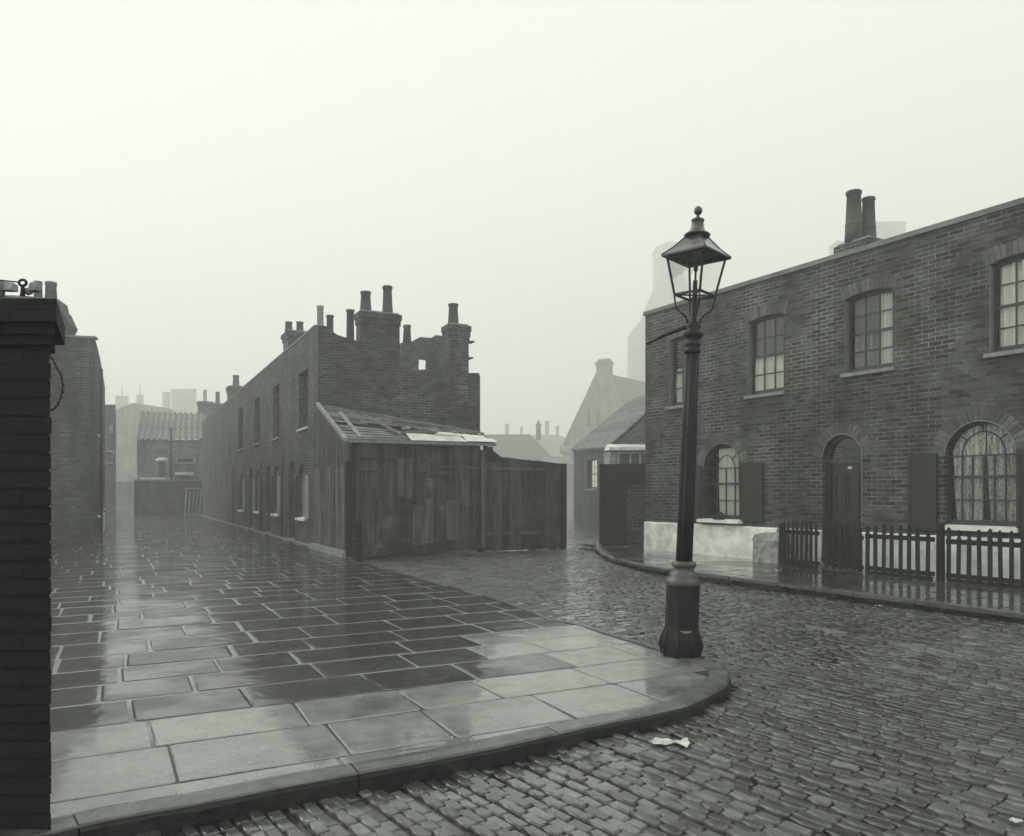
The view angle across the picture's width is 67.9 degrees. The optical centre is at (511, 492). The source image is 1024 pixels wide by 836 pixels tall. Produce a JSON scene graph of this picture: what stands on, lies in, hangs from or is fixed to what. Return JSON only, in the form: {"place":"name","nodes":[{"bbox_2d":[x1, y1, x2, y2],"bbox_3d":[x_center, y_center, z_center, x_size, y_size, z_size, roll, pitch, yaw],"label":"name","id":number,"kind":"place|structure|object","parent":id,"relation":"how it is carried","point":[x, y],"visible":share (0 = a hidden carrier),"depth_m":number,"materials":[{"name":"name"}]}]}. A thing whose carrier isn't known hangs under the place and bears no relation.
{"place":"outdoors","nodes":[
{"label":"outdoors","id":0,"kind":"place"},
{"bbox_2d":[116,503,573,515],"bbox_3d":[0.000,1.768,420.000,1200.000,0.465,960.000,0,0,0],"label":"ground","id":1,"kind":"structure","parent":0,"point":[570,509],"depth_m":70.70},
{"bbox_2d":[33,281,113,542],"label":"brick house","id":2,"kind":"structure","parent":1,"relation":"on","point":[77,451],"depth_m":21.90,"materials":[{"name":"brick"}]},
{"bbox_2d":[105,405,115,511],"bbox_3d":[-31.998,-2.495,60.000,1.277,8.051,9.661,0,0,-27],"label":"brick house","id":3,"kind":"structure","parent":1,"relation":"on","point":[110,471],"depth_m":56.00,"materials":[{"name":"grey brick"}]},
{"bbox_2d":[109,425,112,432],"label":"window","id":4,"kind":"structure","parent":3,"relation":"in","point":[110,426],"depth_m":55.95,"materials":[{"name":"grey glass"}]},
{"bbox_2d":[116,474,136,506],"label":"yard shed","id":5,"kind":"structure","parent":1,"relation":"on","point":[124,490],"depth_m":85.00,"materials":[{"name":"stone"}]},
{"bbox_2d":[116,403,175,477],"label":"gabled house","id":6,"kind":"structure","parent":1,"relation":"on","point":[127,417],"depth_m":124.28,"materials":[{"name":"white paint"}]},
{"bbox_2d":[118,435,122,445],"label":"window","id":7,"kind":"structure","parent":6,"relation":"in","point":[120,437],"depth_m":124.45,"materials":[{"name":"white paint"}]},
{"bbox_2d":[124,458,129,467],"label":"window","id":8,"kind":"structure","parent":6,"relation":"in","point":[126,460],"depth_m":124.14,"materials":[{"name":"grey glass"}]},
{"bbox_2d":[115,385,143,408],"bbox_3d":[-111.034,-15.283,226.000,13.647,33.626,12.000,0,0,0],"label":"chimney","id":9,"kind":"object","parent":6,"relation":"on","point":[121,401],"depth_m":225.60,"materials":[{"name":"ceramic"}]},
{"bbox_2d":[135,410,205,478],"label":"cottage","id":10,"kind":"structure","parent":1,"relation":"on","point":[153,440],"depth_m":53.00,"materials":[{"name":"brick"}]},
{"bbox_2d":[140,478,169,478],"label":"white ledge","id":11,"kind":"object","parent":10,"relation":"attached to","point":[154,478],"visible":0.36,"depth_m":51.50,"materials":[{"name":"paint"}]},
{"bbox_2d":[155,457,168,477],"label":"flue","id":12,"kind":"object","parent":11,"relation":"on","point":[161,460],"visible":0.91,"depth_m":51.81,"materials":[{"name":"paint"}]},
{"bbox_2d":[170,428,171,478],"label":"vent pipe","id":13,"kind":"object","parent":10,"relation":"attached to","point":[170,453],"visible":0.65,"depth_m":52.42,"materials":[{"name":"metal"}]},
{"bbox_2d":[174,457,195,463],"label":"window","id":14,"kind":"structure","parent":10,"relation":"in","point":[177,460],"depth_m":52.92,"materials":[{"name":"glass"}]},
{"bbox_2d":[162,389,196,439],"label":"distant building","id":15,"kind":"structure","parent":1,"relation":"on","point":[177,401],"depth_m":235.60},
{"bbox_2d":[196,285,479,545],"bbox_3d":[-14.944,-3.738,43.441,6.107,10.476,51.458,0,0,-29],"label":"terraced row","id":16,"kind":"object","parent":1,"relation":"on","point":[259,439],"visible":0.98,"depth_m":22.16,"materials":[{"name":"brick"}]},
{"bbox_2d":[237,409,242,450],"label":"window","id":17,"kind":"structure","parent":16,"relation":"in","point":[242,409],"depth_m":32.95,"materials":[{"name":"glass"}]},
{"bbox_2d":[252,399,259,445],"bbox_3d":[-9.514,-2.672,28.502,0.827,1.775,1.318,0,0,0],"label":"window","id":18,"kind":"structure","parent":16,"relation":"in","point":[258,443],"depth_m":28.94,"materials":[{"name":"paint"}]},
{"bbox_2d":[271,387,279,440],"bbox_3d":[-7.733,-2.632,25.050,0.787,1.782,1.239,0,0,0],"label":"window","id":19,"kind":"structure","parent":16,"relation":"in","point":[277,437],"depth_m":25.48,"materials":[{"name":"glass"}]},
{"bbox_2d":[293,466,294,537],"bbox_3d":[-6.442,0.232,22.792,0.060,2.377,0.935,0,0,-27],"label":"door","id":20,"kind":"structure","parent":16,"relation":"in","point":[294,466],"depth_m":23.12,"materials":[{"name":"paint"}]},
{"bbox_2d":[295,467,306,520],"bbox_3d":[-5.884,-0.029,21.483,0.270,1.608,1.179,0,0,-27],"label":"window","id":21,"kind":"structure","parent":16,"relation":"in","point":[302,518],"depth_m":21.89,"materials":[{"name":"grey glass"}]},
{"bbox_2d":[296,371,307,431],"bbox_3d":[-5.818,-2.587,21.338,0.789,1.668,1.244,0,0,0],"label":"window","id":22,"kind":"structure","parent":16,"relation":"in","point":[305,376],"depth_m":21.77,"materials":[{"name":"glass"}]},
{"bbox_2d":[0,657,730,835],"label":"kerb","id":23,"kind":"structure","parent":1,"relation":"on","point":[212,813],"depth_m":3.91,"materials":[{"name":"stone"}]},
{"bbox_2d":[480,420,550,460],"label":"distant house","id":24,"kind":"structure","parent":1,"relation":"on","point":[523,446],"depth_m":128.31,"materials":[{"name":"stone"}]},
{"bbox_2d":[541,457,573,502],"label":"distant house","id":25,"kind":"structure","parent":1,"relation":"on","point":[569,461],"depth_m":120.00,"materials":[{"name":"stone"}]},
{"bbox_2d":[560,358,644,460],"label":"gabled building","id":26,"kind":"structure","parent":1,"relation":"on","point":[608,394],"depth_m":130.79,"materials":[{"name":"stone"}]},
{"bbox_2d":[587,409,599,425],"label":"window","id":27,"kind":"structure","parent":26,"relation":"in","point":[588,412],"depth_m":130.90,"materials":[{"name":"paint"}]},
{"bbox_2d":[627,242,710,381],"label":"tower building","id":28,"kind":"structure","parent":1,"relation":"on","point":[661,295],"depth_m":290.00,"materials":[{"name":"stone"}]},
{"bbox_2d":[643,189,1023,581],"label":"brick house","id":29,"kind":"structure","parent":1,"relation":"on","point":[863,376],"depth_m":13.95,"materials":[{"name":"brick"}]},
{"bbox_2d":[665,328,698,409],"bbox_3d":[4.041,-2.918,17.656,0.345,1.897,1.155,0,0,-32],"label":"window","id":30,"kind":"structure","parent":29,"relation":"in","point":[676,385],"depth_m":17.98,"materials":[{"name":"glass"}]},
{"bbox_2d":[696,434,748,523],"bbox_3d":[4.631,-0.323,16.617,0.445,1.945,1.506,0,0,-32],"label":"window","id":31,"kind":"structure","parent":29,"relation":"in","point":[729,462],"depth_m":16.66,"materials":[{"name":"paint"}]},
{"bbox_2d":[743,301,788,398],"bbox_3d":[5.280,-2.913,15.634,0.344,1.887,1.149,0,0,-32],"label":"window","id":32,"kind":"structure","parent":29,"relation":"in","point":[765,336],"depth_m":15.75,"materials":[{"name":"glass"}]},
{"bbox_2d":[827,435,860,564],"bbox_3d":[6.250,0.145,14.169,0.085,2.470,0.820,0,0,-32],"label":"door","id":33,"kind":"structure","parent":29,"relation":"in","point":[843,475],"depth_m":14.24,"materials":[{"name":"paint"}]},
{"bbox_2d":[839,274,898,377],"bbox_3d":[6.475,-2.988,13.687,0.345,1.717,1.171,0,0,-32],"label":"window","id":34,"kind":"structure","parent":29,"relation":"in","point":[872,317],"depth_m":13.77,"materials":[{"name":"glass"}]},
{"bbox_2d":[931,407,1023,532],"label":"window","id":35,"kind":"structure","parent":29,"relation":"in","point":[967,448],"depth_m":12.09,"materials":[{"name":"glass"}]},
{"bbox_2d":[981,238,1023,358],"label":"window","id":36,"kind":"structure","parent":29,"relation":"in","point":[1012,275],"depth_m":11.83,"materials":[{"name":"paint"}]},
{"bbox_2d":[41,506,730,835],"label":"pavement","id":37,"kind":"structure","parent":0,"point":[79,778],"depth_m":6.22,"materials":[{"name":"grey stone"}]},
{"bbox_2d":[133,479,201,513],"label":"yard wall","id":38,"kind":"structure","parent":37,"relation":"on","point":[159,496],"depth_m":50.40,"materials":[{"name":"brick"}]},
{"bbox_2d":[175,472,192,478],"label":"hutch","id":39,"kind":"object","parent":37,"relation":"on","point":[183,475],"visible":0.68,"depth_m":51.50,"materials":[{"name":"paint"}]},
{"bbox_2d":[184,488,201,514],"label":"bed frame","id":40,"kind":"object","parent":37,"relation":"on","point":[193,499],"visible":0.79,"depth_m":49.90,"materials":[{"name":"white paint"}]},
{"bbox_2d":[309,461,350,556],"bbox_3d":[-4.411,0.385,18.235,0.210,2.170,3.274,0,0,-27],"label":"board fence","id":41,"kind":"object","parent":37,"relation":"on","point":[332,510],"visible":0.98,"depth_m":17.86,"materials":[{"name":"wood"}]},
{"bbox_2d":[646,206,731,658],"bbox_3d":[1.436,-0.543,6.802,0.507,3.942,0.905,0,0,-44],"label":"street lamp","id":42,"kind":"object","parent":37,"relation":"on","point":[696,246],"visible":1,"depth_m":6.60,"materials":[{"name":"metal"}]},
{"bbox_2d":[0,0,1023,437],"label":"sky","id":43,"kind":"structure","parent":0,"point":[191,179],"materials":[{"name":"white"}]},
{"bbox_2d":[505,421,564,456],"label":"distant house","id":44,"kind":"structure","parent":0,"point":[549,444],"depth_m":240.25,"materials":[{"name":"stone"}]},
{"bbox_2d":[134,540,1023,835],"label":"cobbled road","id":45,"kind":"structure","parent":0,"point":[780,736],"depth_m":4.60,"materials":[{"name":"stone"}]},
{"bbox_2d":[352,519,362,560],"bbox_3d":[-3.379,1.035,16.620,0.244,0.930,0.232,0,0,0],"label":"bollard","id":46,"kind":"object","parent":45,"relation":"on","point":[357,539],"visible":0.94,"depth_m":16.54,"materials":[{"name":"grey metal"}]},
{"bbox_2d":[316,402,496,557],"bbox_3d":[-2.393,-0.416,19.057,4.380,3.832,3.509,0,0,-25],"label":"lean to shed","id":47,"kind":"object","parent":45,"relation":"on","point":[407,498],"visible":0.88,"depth_m":18.19,"materials":[{"name":"wood"}]},
{"bbox_2d":[363,414,401,434],"bbox_3d":[-3.188,-1.686,18.636,0.050,0.637,1.681,0,0,-42],"label":"loose plank","id":48,"kind":"object","parent":47,"relation":"on","point":[380,423],"visible":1,"depth_m":18.61,"materials":[{"name":"grey wood"}]},
{"bbox_2d":[360,457,411,553],"bbox_3d":[-2.882,0.325,17.477,1.451,2.250,0.053,0,0,-44],"label":"door","id":49,"kind":"structure","parent":47,"relation":"in","point":[362,458],"depth_m":17.48,"materials":[{"name":"grey wood"}]},
{"bbox_2d":[392,422,414,426],"bbox_3d":[-2.734,-1.722,19.162,0.592,0.106,0.050,0,0,-20],"label":"loose plank","id":50,"kind":"object","parent":47,"relation":"on","point":[402,424],"visible":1,"depth_m":19.14,"materials":[{"name":"grey wood"}]},
{"bbox_2d":[392,431,437,432],"bbox_3d":[-2.370,-1.495,18.655,0.056,0.158,1.474,0,0,40],"label":"loose plank","id":51,"kind":"object","parent":47,"relation":"on","point":[416,431],"visible":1,"depth_m":18.65,"materials":[{"name":"grey wood"}]},
{"bbox_2d":[399,425,481,435],"bbox_3d":[-1.810,-1.633,19.667,2.490,0.276,0.570,0,0,-34],"label":"rubble","id":52,"kind":"object","parent":47,"relation":"on","point":[418,427],"visible":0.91,"depth_m":19.53,"materials":[{"name":"grey stone"}]},
{"bbox_2d":[423,460,476,552],"bbox_3d":[-1.512,0.325,18.802,1.731,2.250,0.053,0,0,-44],"label":"door","id":53,"kind":"structure","parent":47,"relation":"in","point":[435,461],"depth_m":18.86,"materials":[{"name":"grey wood"}]},
{"bbox_2d":[440,429,483,434],"bbox_3d":[-1.324,-1.615,20.004,1.360,0.097,0.053,0,0,-34],"label":"loose plank","id":54,"kind":"object","parent":47,"relation":"on","point":[471,432],"visible":1,"depth_m":19.99,"materials":[{"name":"grey wood"}]},
{"bbox_2d":[477,446,566,551],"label":"fence","id":55,"kind":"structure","parent":45,"relation":"on","point":[523,504],"depth_m":20.06,"materials":[{"name":"grey wood"}]},
{"bbox_2d":[599,463,644,546],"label":"yard gate","id":56,"kind":"structure","parent":45,"relation":"on","point":[616,481],"depth_m":20.37,"materials":[{"name":"black wood"}]},
{"bbox_2d":[626,485,644,548],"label":"brick pier","id":57,"kind":"structure","parent":45,"relation":"on","point":[635,521],"depth_m":19.85,"materials":[{"name":"grey brick"}]},
{"bbox_2d":[651,737,689,746],"bbox_3d":[0.943,1.480,4.525,0.234,0.016,0.148,0,0,8],"label":"paper scrap","id":58,"kind":"object","parent":45,"relation":"on","point":[685,742],"visible":1,"depth_m":4.52,"materials":[{"name":"white paper"}]},
{"bbox_2d":[805,624,974,657],"bbox_3d":[4.168,1.509,7.003,0.035,0.042,3.671,0,0,-27],"label":"channel","id":59,"kind":"object","parent":45,"relation":"on","point":[888,641],"visible":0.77,"depth_m":7.51,"materials":[{"name":"stone"}]},
{"bbox_2d":[1009,817,1022,821],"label":"paper scrap","id":60,"kind":"object","parent":45,"relation":"on","point":[1013,819],"visible":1,"depth_m":3.46,"materials":[{"name":"white paper"}]},
{"bbox_2d":[577,542,595,546],"bbox_3d":[5.335,1.392,13.072,3.420,0.001,18.092,0,0,-28],"label":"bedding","id":61,"kind":"object","parent":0,"point":[588,543],"visible":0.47,"depth_m":20.54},
{"bbox_2d":[161,516,1023,835],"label":"road bedding","id":62,"kind":"object","parent":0,"point":[581,532],"visible":0.11,"depth_m":4.86,"materials":[{"name":"grey stone"}]},
{"bbox_2d":[0,295,64,829],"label":"brick pier","id":63,"kind":"structure","parent":62,"relation":"on","point":[32,332],"depth_m":3.20,"materials":[{"name":"black brick"}]},
{"bbox_2d":[0,278,27,295],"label":"iron eye","id":64,"kind":"object","parent":63,"relation":"on","point":[22,289],"visible":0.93,"depth_m":3.25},
{"bbox_2d":[0,281,41,295],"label":"mortar lumps","id":65,"kind":"object","parent":63,"relation":"on","point":[35,287],"visible":0.98,"depth_m":3.22,"materials":[{"name":"grey concrete"}]},
{"bbox_2d":[50,356,64,410],"bbox_3d":[-1.927,-0.464,3.220,0.062,0.233,0.014,0,0,0],"label":"wire loop","id":66,"kind":"object","parent":63,"relation":"attached to","point":[62,387],"visible":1,"depth_m":3.22,"materials":[{"name":"paint"}]},
{"bbox_2d":[348,557,659,650],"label":"back kerb","id":67,"kind":"structure","parent":62,"relation":"on","point":[592,628],"depth_m":9.10,"materials":[{"name":"stone"}]},
{"bbox_2d":[571,394,644,524],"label":"outbuilding","id":68,"kind":"structure","parent":62,"relation":"on","point":[624,423],"depth_m":37.95,"materials":[{"name":"brick"}]},
{"bbox_2d":[585,459,596,489],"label":"window","id":69,"kind":"structure","parent":68,"relation":"in","point":[592,463],"depth_m":37.70,"materials":[{"name":"glass"}]},
{"bbox_2d":[604,444,644,463],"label":"lean to shop","id":70,"kind":"structure","parent":62,"relation":"on","point":[625,454],"depth_m":30.98,"materials":[{"name":"white paint"}]},
{"bbox_2d":[617,452,644,463],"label":"window","id":71,"kind":"structure","parent":70,"relation":"in","point":[622,457],"depth_m":30.99,"materials":[{"name":"grey glass"}]},
{"bbox_2d":[595,541,1023,621],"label":"kerb","id":72,"kind":"structure","parent":62,"relation":"on","point":[787,589],"depth_m":10.87,"materials":[{"name":"stone"}]},
{"bbox_2d":[713,511,724,518],"bbox_3d":[4.520,0.482,16.577,0.168,0.180,0.338,0,0,-41],"label":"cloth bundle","id":73,"kind":"object","parent":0,"point":[720,515],"visible":1,"depth_m":16.50,"materials":[{"name":"grey fabric"}]},
{"bbox_2d":[583,544,1023,618],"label":"pavement","id":74,"kind":"structure","parent":0,"point":[990,596],"depth_m":11.84,"materials":[{"name":"grey stone"}]},
{"bbox_2d":[752,532,791,563],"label":"stone block","id":75,"kind":"structure","parent":74,"relation":"on","point":[765,547],"depth_m":15.06,"materials":[{"name":"grey stone"}]},
{"bbox_2d":[779,521,819,567],"bbox_3d":[5.411,0.971,14.318,0.110,0.918,0.852,0,0,-32],"label":"picket fence","id":76,"kind":"object","parent":74,"relation":"on","point":[796,531],"visible":1,"depth_m":14.30,"materials":[{"name":"brown wood"}]},
{"bbox_2d":[824,524,863,571],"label":"picket gate","id":77,"kind":"structure","parent":74,"relation":"on","point":[846,565],"depth_m":13.46,"materials":[{"name":"brown wood"}]},
{"bbox_2d":[865,523,934,578],"bbox_3d":[6.426,0.946,12.643,0.070,0.868,1.187,0,0,-32],"label":"picket fence","id":78,"kind":"object","parent":74,"relation":"on","point":[917,538],"visible":1,"depth_m":12.59,"materials":[{"name":"brown wood"}]},
{"bbox_2d":[936,523,1023,587],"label":"picket fence","id":79,"kind":"object","parent":74,"relation":"on","point":[990,543],"visible":0.99,"depth_m":11.52,"materials":[{"name":"brown wood"}]},
{"bbox_2d":[829,222,905,255],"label":"distant building","id":80,"kind":"structure","parent":0,"point":[884,230],"depth_m":232.10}
]}

